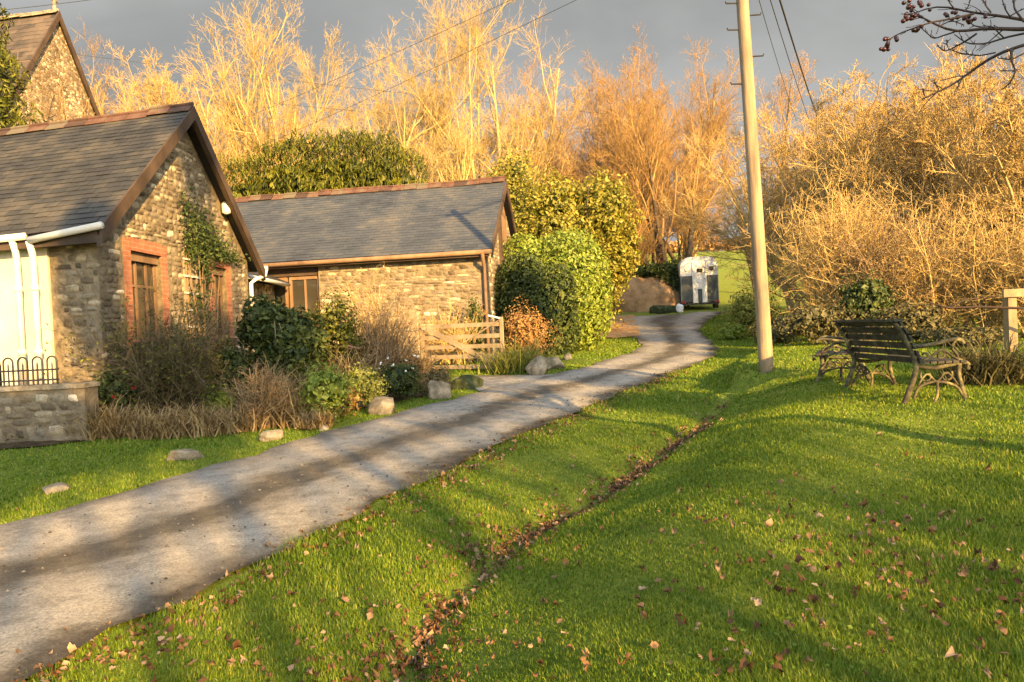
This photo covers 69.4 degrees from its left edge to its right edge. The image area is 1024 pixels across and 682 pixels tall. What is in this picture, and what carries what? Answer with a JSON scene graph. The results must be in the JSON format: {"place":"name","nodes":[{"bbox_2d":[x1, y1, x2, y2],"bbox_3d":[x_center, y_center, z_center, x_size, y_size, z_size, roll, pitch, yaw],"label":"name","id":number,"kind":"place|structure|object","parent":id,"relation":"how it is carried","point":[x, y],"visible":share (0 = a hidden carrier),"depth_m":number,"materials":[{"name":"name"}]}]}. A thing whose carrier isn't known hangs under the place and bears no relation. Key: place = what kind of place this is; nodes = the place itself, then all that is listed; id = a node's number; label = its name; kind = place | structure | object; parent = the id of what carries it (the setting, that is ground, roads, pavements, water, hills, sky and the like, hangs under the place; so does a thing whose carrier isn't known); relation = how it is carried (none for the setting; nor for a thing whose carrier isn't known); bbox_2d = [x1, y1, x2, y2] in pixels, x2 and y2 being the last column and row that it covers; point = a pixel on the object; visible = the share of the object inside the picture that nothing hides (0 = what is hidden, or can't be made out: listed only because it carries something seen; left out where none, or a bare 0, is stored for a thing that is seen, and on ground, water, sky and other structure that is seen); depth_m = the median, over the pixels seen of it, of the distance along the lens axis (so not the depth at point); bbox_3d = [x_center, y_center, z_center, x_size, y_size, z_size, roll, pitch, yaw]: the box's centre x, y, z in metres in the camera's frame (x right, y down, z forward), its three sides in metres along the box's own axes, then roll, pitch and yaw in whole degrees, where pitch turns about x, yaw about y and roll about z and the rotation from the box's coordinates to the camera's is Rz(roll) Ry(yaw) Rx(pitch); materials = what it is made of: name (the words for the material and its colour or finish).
{"place":"outdoors","nodes":[
{"label":"outdoors","id":0,"kind":"place"},
{"bbox_2d":[0,250,1023,681],"bbox_3d":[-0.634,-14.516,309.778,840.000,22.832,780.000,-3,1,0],"label":"ground","id":1,"kind":"structure","parent":0,"point":[726,286],"depth_m":4.25,"materials":[{"name":"green plant"}]},
{"bbox_2d":[0,3,47,127],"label":"conifer tree","id":2,"kind":"object","parent":1,"relation":"on","point":[7,100],"visible":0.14,"depth_m":18.61,"materials":[{"name":"green plant"}]},
{"bbox_2d":[0,0,99,126],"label":"church gable","id":3,"kind":"structure","parent":1,"relation":"on","point":[41,43],"depth_m":26.39,"materials":[{"name":"stone"}]},
{"bbox_2d":[0,381,99,442],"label":"garden wall","id":4,"kind":"structure","parent":1,"relation":"on","point":[24,409],"depth_m":9.36,"materials":[{"name":"stone"}]},
{"bbox_2d":[0,355,59,385],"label":"hooped railing","id":5,"kind":"object","parent":4,"relation":"on","point":[33,380],"visible":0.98,"depth_m":9.51,"materials":[{"name":"metal"}]},
{"bbox_2d":[70,14,142,114],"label":"bare tree","id":6,"kind":"object","parent":1,"relation":"on","point":[103,89],"visible":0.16,"depth_m":39.66,"materials":[{"name":"brown plant"}]},
{"bbox_2d":[0,102,290,414],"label":"stone cottage","id":7,"kind":"structure","parent":1,"relation":"on","point":[91,225],"depth_m":11.64,"materials":[{"name":"grey stone"}]},
{"bbox_2d":[131,252,171,348],"bbox_3d":[-5.816,-0.643,11.777,0.284,1.500,1.265,-2,1,0],"label":"window","id":8,"kind":"structure","parent":7,"relation":"in","point":[143,266],"depth_m":11.88,"materials":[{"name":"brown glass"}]},
{"bbox_2d":[177,186,250,397],"bbox_3d":[-5.574,-0.865,14.283,0.444,3.876,3.077,-3,1,0],"label":"climbing shrub","id":9,"kind":"object","parent":7,"relation":"attached to","point":[205,242],"visible":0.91,"depth_m":13.53,"materials":[{"name":"green plant"}]},
{"bbox_2d":[213,267,236,343],"bbox_3d":[-5.784,-0.700,14.647,0.281,1.500,0.965,-2,1,0],"label":"window","id":10,"kind":"structure","parent":7,"relation":"in","point":[218,283],"depth_m":14.87,"materials":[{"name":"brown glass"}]},
{"bbox_2d":[87,39,241,183],"bbox_3d":[-15.216,-7.456,33.615,7.649,11.308,7.235,-2,1,6],"label":"bare tree","id":11,"kind":"object","parent":1,"relation":"on","point":[155,93],"visible":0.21,"depth_m":32.22,"materials":[{"name":"brown plant"}]},
{"bbox_2d":[105,45,314,190],"bbox_3d":[-13.067,-6.973,33.947,7.774,10.861,11.284,-2,1,35],"label":"bare tree","id":12,"kind":"object","parent":1,"relation":"on","point":[187,80],"visible":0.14,"depth_m":30.70,"materials":[{"name":"brown plant"}]},
{"bbox_2d":[200,383,238,414],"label":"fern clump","id":13,"kind":"object","parent":1,"relation":"on","point":[223,397],"visible":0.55,"depth_m":10.98,"materials":[{"name":"green plant"}]},
{"bbox_2d":[144,0,302,186],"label":"bare tree","id":14,"kind":"object","parent":1,"relation":"on","point":[251,95],"visible":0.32,"depth_m":34.80,"materials":[{"name":"grey plant"}]},
{"bbox_2d":[0,363,451,448],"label":"garden bed","id":15,"kind":"object","parent":1,"relation":"on","point":[39,443],"visible":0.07,"depth_m":9.84,"materials":[{"name":"soil"}]},
{"bbox_2d":[38,395,154,440],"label":"dead grass clump","id":16,"kind":"object","parent":15,"relation":"on","point":[96,426],"visible":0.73,"depth_m":9.45,"materials":[{"name":"beige plant"}]},
{"bbox_2d":[91,363,143,416],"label":"flowering shrub","id":17,"kind":"object","parent":15,"relation":"on","point":[117,387],"visible":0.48,"depth_m":10.27,"materials":[{"name":"green plant"}]},
{"bbox_2d":[40,276,255,429],"bbox_3d":[-5.247,0.201,10.905,2.951,2.319,2.904,-3,1,0],"label":"tangled shrub","id":18,"kind":"object","parent":15,"relation":"on","point":[176,383],"visible":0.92,"depth_m":10.56,"materials":[{"name":"plant"}]},
{"bbox_2d":[68,393,286,441],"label":"dead grass clump","id":19,"kind":"object","parent":15,"relation":"on","point":[171,424],"visible":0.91,"depth_m":9.43,"materials":[{"name":"beige plant"}]},
{"bbox_2d":[201,338,258,403],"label":"evergreen shrub","id":20,"kind":"object","parent":15,"relation":"on","point":[236,357],"visible":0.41,"depth_m":12.25,"materials":[{"name":"green plant"}]},
{"bbox_2d":[234,292,331,382],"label":"camellia shrub","id":21,"kind":"object","parent":15,"relation":"on","point":[286,334],"visible":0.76,"depth_m":12.40,"materials":[{"name":"green plant"}]},
{"bbox_2d":[309,288,372,385],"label":"garden shrub","id":22,"kind":"object","parent":15,"relation":"on","point":[339,328],"visible":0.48,"depth_m":13.21,"materials":[{"name":"green plant"}]},
{"bbox_2d":[306,333,420,396],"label":"dead grass clump","id":23,"kind":"object","parent":15,"relation":"on","point":[346,362],"visible":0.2,"depth_m":12.51,"materials":[{"name":"beige plant"}]},
{"bbox_2d":[334,275,438,378],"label":"bare shrub","id":24,"kind":"object","parent":15,"relation":"on","point":[385,344],"visible":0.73,"depth_m":13.64,"materials":[{"name":"beige plant"}]},
{"bbox_2d":[372,354,427,399],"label":"white flowered plant","id":25,"kind":"object","parent":15,"relation":"on","point":[406,372],"visible":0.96,"depth_m":11.89,"materials":[{"name":"green plant"}]},
{"bbox_2d":[143,80,314,184],"bbox_3d":[-11.785,-5.838,34.457,8.774,10.230,10.650,-2,1,21],"label":"bare tree","id":26,"kind":"object","parent":1,"relation":"on","point":[277,118],"visible":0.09,"depth_m":33.77,"materials":[{"name":"brown plant"}]},
{"bbox_2d":[205,400,267,433],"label":"dead grass clump","id":27,"kind":"object","parent":1,"relation":"on","point":[250,425],"visible":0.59,"depth_m":9.59,"materials":[{"name":"beige plant"}]},
{"bbox_2d":[166,0,364,176],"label":"bare tree","id":28,"kind":"object","parent":1,"relation":"on","point":[271,95],"visible":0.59,"depth_m":35.27,"materials":[{"name":"grey plant"}]},
{"bbox_2d":[220,355,310,429],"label":"heather clump","id":29,"kind":"object","parent":1,"relation":"on","point":[257,394],"visible":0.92,"depth_m":9.80,"materials":[{"name":"brown plant"}]},
{"bbox_2d":[237,369,354,428],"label":"dead grass clump","id":30,"kind":"object","parent":1,"relation":"on","point":[291,406],"visible":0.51,"depth_m":9.93,"materials":[{"name":"beige plant"}]},
{"bbox_2d":[233,22,367,164],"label":"bare tree","id":31,"kind":"object","parent":1,"relation":"on","point":[318,110],"visible":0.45,"depth_m":40.06,"materials":[{"name":"brown plant"}]},
{"bbox_2d":[284,403,341,429],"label":"dead grass clump","id":32,"kind":"object","parent":1,"relation":"on","point":[313,420],"visible":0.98,"depth_m":9.65,"materials":[{"name":"beige plant"}]},
{"bbox_2d":[217,125,429,297],"bbox_3d":[-7.014,-4.302,27.911,8.013,7.420,3.053,-3,1,0],"label":"conifer hedge","id":33,"kind":"object","parent":1,"relation":"on","point":[317,174],"visible":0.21,"depth_m":27.13,"materials":[{"name":"green plant"}]},
{"bbox_2d":[294,361,360,417],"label":"leafy perennial","id":34,"kind":"object","parent":1,"relation":"on","point":[323,378],"visible":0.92,"depth_m":10.01,"materials":[{"name":"green plant"}]},
{"bbox_2d":[0,311,727,681],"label":"lane","id":35,"kind":"structure","parent":1,"relation":"on","point":[54,601],"depth_m":5.87,"materials":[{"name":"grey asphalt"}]},
{"bbox_2d":[342,362,390,409],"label":"yellow shrub","id":36,"kind":"object","parent":1,"relation":"on","point":[365,382],"visible":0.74,"depth_m":11.12,"materials":[{"name":"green plant"}]},
{"bbox_2d":[330,264,412,355],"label":"tall dead stems","id":37,"kind":"object","parent":1,"relation":"on","point":[373,305],"visible":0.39,"depth_m":16.54,"materials":[{"name":"beige plant"}]},
{"bbox_2d":[235,176,518,362],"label":"stone outbuilding","id":38,"kind":"structure","parent":1,"relation":"on","point":[436,244],"depth_m":19.97,"materials":[{"name":"grey stone"}]},
{"bbox_2d":[289,276,319,318],"bbox_3d":[-5.576,-1.142,20.014,0.870,1.200,0.100,-2,1,9],"label":"window","id":39,"kind":"structure","parent":38,"relation":"in","point":[304,291],"depth_m":20.00,"materials":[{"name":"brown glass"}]},
{"bbox_2d":[367,396,394,414],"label":"rock","id":40,"kind":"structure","parent":1,"relation":"on","point":[380,405],"depth_m":10.54,"materials":[{"name":"stone"}]},
{"bbox_2d":[298,15,480,176],"bbox_3d":[-5.961,-8.812,38.776,8.745,15.934,9.414,-2,1,12],"label":"bare tree","id":41,"kind":"object","parent":1,"relation":"on","point":[417,111],"visible":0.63,"depth_m":38.83,"materials":[{"name":"brown plant"}]},
{"bbox_2d":[315,96,487,182],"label":"bare tree","id":42,"kind":"object","parent":1,"relation":"on","point":[406,145],"visible":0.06,"depth_m":34.85,"materials":[{"name":"brown plant"}]},
{"bbox_2d":[318,69,490,181],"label":"bare tree","id":43,"kind":"object","parent":1,"relation":"on","point":[384,115],"visible":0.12,"depth_m":46.62,"materials":[{"name":"brown plant"}]},
{"bbox_2d":[409,311,420,354],"bbox_3d":[-2.158,0.133,16.909,0.260,1.620,0.200,-2,1,25],"label":"gate post","id":44,"kind":"object","parent":1,"relation":"on","point":[415,320],"visible":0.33,"depth_m":16.82,"materials":[{"name":"brown wood"}]},
{"bbox_2d":[420,315,504,368],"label":"field gate","id":45,"kind":"structure","parent":44,"relation":"attached to","point":[453,343],"depth_m":16.38,"materials":[{"name":"brown wood"}]},
{"bbox_2d":[377,39,500,182],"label":"bare tree","id":46,"kind":"object","parent":1,"relation":"on","point":[430,121],"visible":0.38,"depth_m":40.27,"materials":[{"name":"brown plant"}]},
{"bbox_2d":[353,0,525,181],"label":"bare tree","id":47,"kind":"object","parent":1,"relation":"on","point":[378,83],"visible":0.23,"depth_m":42.49,"materials":[{"name":"brown plant"}]},
{"bbox_2d":[406,296,486,364],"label":"tall dead stems","id":48,"kind":"object","parent":1,"relation":"on","point":[450,332],"visible":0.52,"depth_m":18.12,"materials":[{"name":"beige plant"}]},
{"bbox_2d":[427,97,483,181],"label":"bare tree","id":49,"kind":"object","parent":1,"relation":"on","point":[463,168],"visible":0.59,"depth_m":35.26,"materials":[{"name":"brown plant"}]},
{"bbox_2d":[373,0,564,190],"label":"bare tree","id":50,"kind":"object","parent":1,"relation":"on","point":[472,31],"visible":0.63,"depth_m":39.50,"materials":[{"name":"grey plant"}]},
{"bbox_2d":[463,293,485,362],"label":"shrub","id":51,"kind":"object","parent":1,"relation":"on","point":[474,308],"visible":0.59,"depth_m":18.33,"materials":[{"name":"green plant"}]},
{"bbox_2d":[380,2,599,188],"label":"bare tree","id":52,"kind":"object","parent":1,"relation":"on","point":[549,105],"visible":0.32,"depth_m":40.54,"materials":[{"name":"grey plant"}]},
{"bbox_2d":[454,374,552,390],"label":"gate drive","id":53,"kind":"structure","parent":1,"relation":"on","point":[490,381],"depth_m":14.31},
{"bbox_2d":[467,101,562,195],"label":"bare tree","id":54,"kind":"object","parent":1,"relation":"on","point":[533,145],"visible":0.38,"depth_m":40.08,"materials":[{"name":"brown plant"}]},
{"bbox_2d":[11,368,1023,681],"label":"leaf litter","id":55,"kind":"object","parent":1,"relation":"on","point":[427,634],"visible":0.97,"depth_m":3.77,"materials":[{"name":"brown plant"}]},
{"bbox_2d":[462,327,580,373],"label":"dead grass clump","id":56,"kind":"object","parent":1,"relation":"on","point":[514,363],"visible":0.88,"depth_m":15.53,"materials":[{"name":"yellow plant"}]},
{"bbox_2d":[486,143,562,220],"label":"holly tree","id":57,"kind":"object","parent":1,"relation":"on","point":[515,179],"visible":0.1,"depth_m":27.90,"materials":[{"name":"green plant"}]},
{"bbox_2d":[496,294,562,358],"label":"russet shrub","id":58,"kind":"object","parent":1,"relation":"on","point":[523,327],"visible":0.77,"depth_m":16.33,"materials":[{"name":"orange plant"}]},
{"bbox_2d":[494,251,580,356],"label":"dark laurel shrub","id":59,"kind":"object","parent":1,"relation":"on","point":[550,300],"visible":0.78,"depth_m":19.58,"materials":[{"name":"green plant"}]},
{"bbox_2d":[501,227,613,351],"bbox_3d":[1.258,-1.415,21.543,2.904,3.637,3.371,-3,1,-38],"label":"laurel hedge","id":60,"kind":"object","parent":1,"relation":"on","point":[590,301],"visible":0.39,"depth_m":20.74,"materials":[{"name":"green plant"}]},
{"bbox_2d":[511,164,646,327],"bbox_3d":[2.074,-3.340,27.160,5.536,6.399,3.461,-3,1,0],"label":"ivy covered tree","id":61,"kind":"object","parent":1,"relation":"on","point":[598,210],"visible":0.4,"depth_m":26.34,"materials":[{"name":"green plant"}]},
{"bbox_2d":[485,121,675,215],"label":"bare tree","id":62,"kind":"object","parent":1,"relation":"on","point":[598,154],"visible":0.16,"depth_m":40.59,"materials":[{"name":"brown plant"}]},
{"bbox_2d":[484,51,688,276],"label":"bare tree","id":63,"kind":"object","parent":1,"relation":"on","point":[589,90],"visible":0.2,"depth_m":47.06,"materials":[{"name":"brown plant"}]},
{"bbox_2d":[525,49,719,249],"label":"bare tree","id":64,"kind":"object","parent":1,"relation":"on","point":[602,122],"visible":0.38,"depth_m":44.09,"materials":[{"name":"brown plant"}]},
{"bbox_2d":[541,86,707,275],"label":"bare tree","id":65,"kind":"object","parent":1,"relation":"on","point":[577,140],"visible":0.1,"depth_m":41.93,"materials":[{"name":"brown plant"}]},
{"bbox_2d":[572,141,677,274],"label":"bare tree","id":66,"kind":"object","parent":1,"relation":"on","point":[639,228],"visible":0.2,"depth_m":39.34,"materials":[{"name":"brown plant"}]},
{"bbox_2d":[609,276,684,312],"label":"earth bank","id":67,"kind":"structure","parent":1,"relation":"on","point":[641,294],"depth_m":37.45,"materials":[{"name":"brown soil"}]},
{"bbox_2d":[575,23,735,275],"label":"bare tree","id":68,"kind":"object","parent":1,"relation":"on","point":[645,93],"visible":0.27,"depth_m":45.53,"materials":[{"name":"brown plant"}]},
{"bbox_2d":[578,76,737,265],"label":"bare tree","id":69,"kind":"object","parent":1,"relation":"on","point":[652,188],"visible":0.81,"depth_m":40.01,"materials":[{"name":"brown plant"}]},
{"bbox_2d":[632,252,693,308],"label":"ivy bank","id":70,"kind":"structure","parent":1,"relation":"on","point":[669,273],"depth_m":37.84,"materials":[{"name":"green plant"}]},
{"bbox_2d":[582,119,747,264],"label":"bare tree","id":71,"kind":"object","parent":1,"relation":"on","point":[703,235],"visible":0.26,"depth_m":42.75,"materials":[{"name":"brown plant"}]},
{"bbox_2d":[634,33,755,261],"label":"bare tree","id":72,"kind":"object","parent":1,"relation":"on","point":[711,117],"visible":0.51,"depth_m":47.58,"materials":[{"name":"brown plant"}]},
{"bbox_2d":[678,256,719,307],"bbox_3d":[9.584,-2.933,38.949,2.220,2.660,4.202,-2,1,6],"label":"horse trailer","id":73,"kind":"object","parent":1,"relation":"on","point":[697,290],"visible":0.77,"depth_m":36.92,"materials":[{"name":"white metal"}]},
{"bbox_2d":[725,0,773,372],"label":"utility pole","id":74,"kind":"object","parent":1,"relation":"on","point":[762,313],"visible":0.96,"depth_m":11.44,"materials":[{"name":"brown wood"}]},
{"bbox_2d":[672,49,829,289],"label":"bare tree","id":75,"kind":"object","parent":1,"relation":"on","point":[781,105],"visible":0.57,"depth_m":43.71,"materials":[{"name":"brown plant"}]},
{"bbox_2d":[720,285,782,336],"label":"sunlit bush","id":76,"kind":"object","parent":1,"relation":"on","point":[743,310],"visible":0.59,"depth_m":22.74,"materials":[{"name":"green plant"}]},
{"bbox_2d":[658,104,898,315],"bbox_3d":[9.844,-4.849,27.284,9.394,9.050,9.318,-2,1,38],"label":"thicket tree","id":77,"kind":"object","parent":1,"relation":"on","point":[744,219],"visible":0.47,"depth_m":27.62,"materials":[{"name":"brown plant"}]},
{"bbox_2d":[771,294,870,345],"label":"undergrowth bush","id":78,"kind":"object","parent":1,"relation":"on","point":[804,323],"visible":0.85,"depth_m":15.09,"materials":[{"name":"grey plant"}]},
{"bbox_2d":[734,74,908,297],"bbox_3d":[12.878,-5.280,29.292,7.369,9.092,8.073,-1,2,43],"label":"thicket tree","id":79,"kind":"object","parent":1,"relation":"on","point":[768,149],"visible":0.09,"depth_m":28.40,"materials":[{"name":"brown plant"}]},
{"bbox_2d":[732,149,938,338],"bbox_3d":[8.072,-2.212,18.213,4.699,4.909,4.809,-3,1,-32],"label":"bramble bush","id":80,"kind":"object","parent":1,"relation":"on","point":[821,287],"visible":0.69,"depth_m":17.68,"materials":[{"name":"brown plant"}]},
{"bbox_2d":[812,326,874,382],"bbox_3d":[4.444,0.135,9.880,0.773,0.777,1.120,-2,1,25],"label":"garden bench","id":81,"kind":"object","parent":1,"relation":"on","point":[823,353],"visible":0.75,"depth_m":9.50,"materials":[{"name":"metal"}]},
{"bbox_2d":[775,175,934,333],"bbox_3d":[8.910,-2.148,19.658,3.933,4.389,4.118,-3,1,0],"label":"bramble bush","id":82,"kind":"object","parent":1,"relation":"on","point":[877,200],"visible":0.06,"depth_m":19.21,"materials":[{"name":"brown plant"}]},
{"bbox_2d":[829,265,904,333],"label":"undergrowth bush","id":83,"kind":"object","parent":1,"relation":"on","point":[869,297],"visible":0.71,"depth_m":15.30,"materials":[{"name":"green plant"}]},
{"bbox_2d":[802,192,972,333],"bbox_3d":[8.541,-1.710,16.826,3.608,3.504,3.724,-2,1,13],"label":"bramble bush","id":84,"kind":"object","parent":1,"relation":"on","point":[866,268],"visible":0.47,"depth_m":16.63,"materials":[{"name":"brown plant"}]},
{"bbox_2d":[769,51,1021,284],"bbox_3d":[12.979,-4.543,23.387,10.942,8.749,8.173,-3,1,-2],"label":"thicket tree","id":85,"kind":"object","parent":1,"relation":"on","point":[828,120],"visible":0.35,"depth_m":22.14,"materials":[{"name":"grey plant"}]},
{"bbox_2d":[832,319,970,404],"bbox_3d":[4.281,0.190,8.230,0.802,0.884,1.524,-3,1,0],"label":"garden bench","id":86,"kind":"object","parent":1,"relation":"on","point":[908,355],"visible":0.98,"depth_m":7.82,"materials":[{"name":"metal"}]},
{"bbox_2d":[792,51,1023,328],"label":"thicket tree","id":87,"kind":"object","parent":1,"relation":"on","point":[895,145],"visible":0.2,"depth_m":22.55,"materials":[{"name":"brown plant"}]},
{"bbox_2d":[863,294,963,342],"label":"undergrowth bush","id":88,"kind":"object","parent":1,"relation":"on","point":[928,320],"visible":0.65,"depth_m":14.24,"materials":[{"name":"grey plant"}]},
{"bbox_2d":[827,183,1017,338],"bbox_3d":[9.676,-1.657,16.686,3.829,3.367,3.268,-3,1,-21],"label":"bramble bush","id":89,"kind":"object","parent":1,"relation":"on","point":[940,280],"visible":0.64,"depth_m":16.13,"materials":[{"name":"brown plant"}]},
{"bbox_2d":[827,41,1023,320],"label":"thicket tree","id":90,"kind":"object","parent":1,"relation":"on","point":[976,144],"visible":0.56,"depth_m":19.13,"materials":[{"name":"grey plant"}]},
{"bbox_2d":[862,36,1023,330],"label":"thicket tree","id":91,"kind":"object","parent":1,"relation":"on","point":[945,111],"visible":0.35,"depth_m":20.22,"materials":[{"name":"brown plant"}]},
{"bbox_2d":[879,0,1023,110],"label":"crab apple tree","id":92,"kind":"object","parent":1,"relation":"on","point":[910,7],"visible":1,"depth_m":3.98,"materials":[{"name":"brown plant"}]},
{"bbox_2d":[905,329,1023,386],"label":"dead grass clump","id":93,"kind":"object","parent":1,"relation":"on","point":[1004,368],"visible":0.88,"depth_m":8.35,"materials":[{"name":"brown plant"}]},
{"bbox_2d":[906,195,1023,339],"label":"bramble bush","id":94,"kind":"object","parent":1,"relation":"on","point":[984,320],"visible":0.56,"depth_m":15.63,"materials":[{"name":"brown plant"}]},
{"bbox_2d":[911,324,1019,347],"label":"undergrowth bush","id":95,"kind":"object","parent":1,"relation":"on","point":[963,331],"visible":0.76,"depth_m":13.19,"materials":[{"name":"grey plant"}]},
{"bbox_2d":[930,54,1023,337],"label":"thicket tree","id":96,"kind":"object","parent":1,"relation":"on","point":[1018,195],"visible":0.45,"depth_m":17.37,"materials":[{"name":"brown plant"}]},
{"bbox_2d":[945,202,1023,334],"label":"bramble bush","id":97,"kind":"object","parent":1,"relation":"on","point":[1015,272],"visible":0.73,"depth_m":15.14,"materials":[{"name":"brown plant"}]},
{"bbox_2d":[1002,288,1023,351],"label":"rail fence","id":98,"kind":"object","parent":1,"relation":"on","point":[1009,299],"visible":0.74,"depth_m":12.13,"materials":[{"name":"brown wood"}]},
{"bbox_2d":[0,0,1023,252],"label":"sky","id":99,"kind":"structure","parent":0,"point":[836,33],"materials":[{"name":"grey"}]},
{"bbox_2d":[598,314,640,336],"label":"dirt track","id":100,"kind":"structure","parent":0,"point":[624,331],"depth_m":27.40,"materials":[{"name":"brown soil"}]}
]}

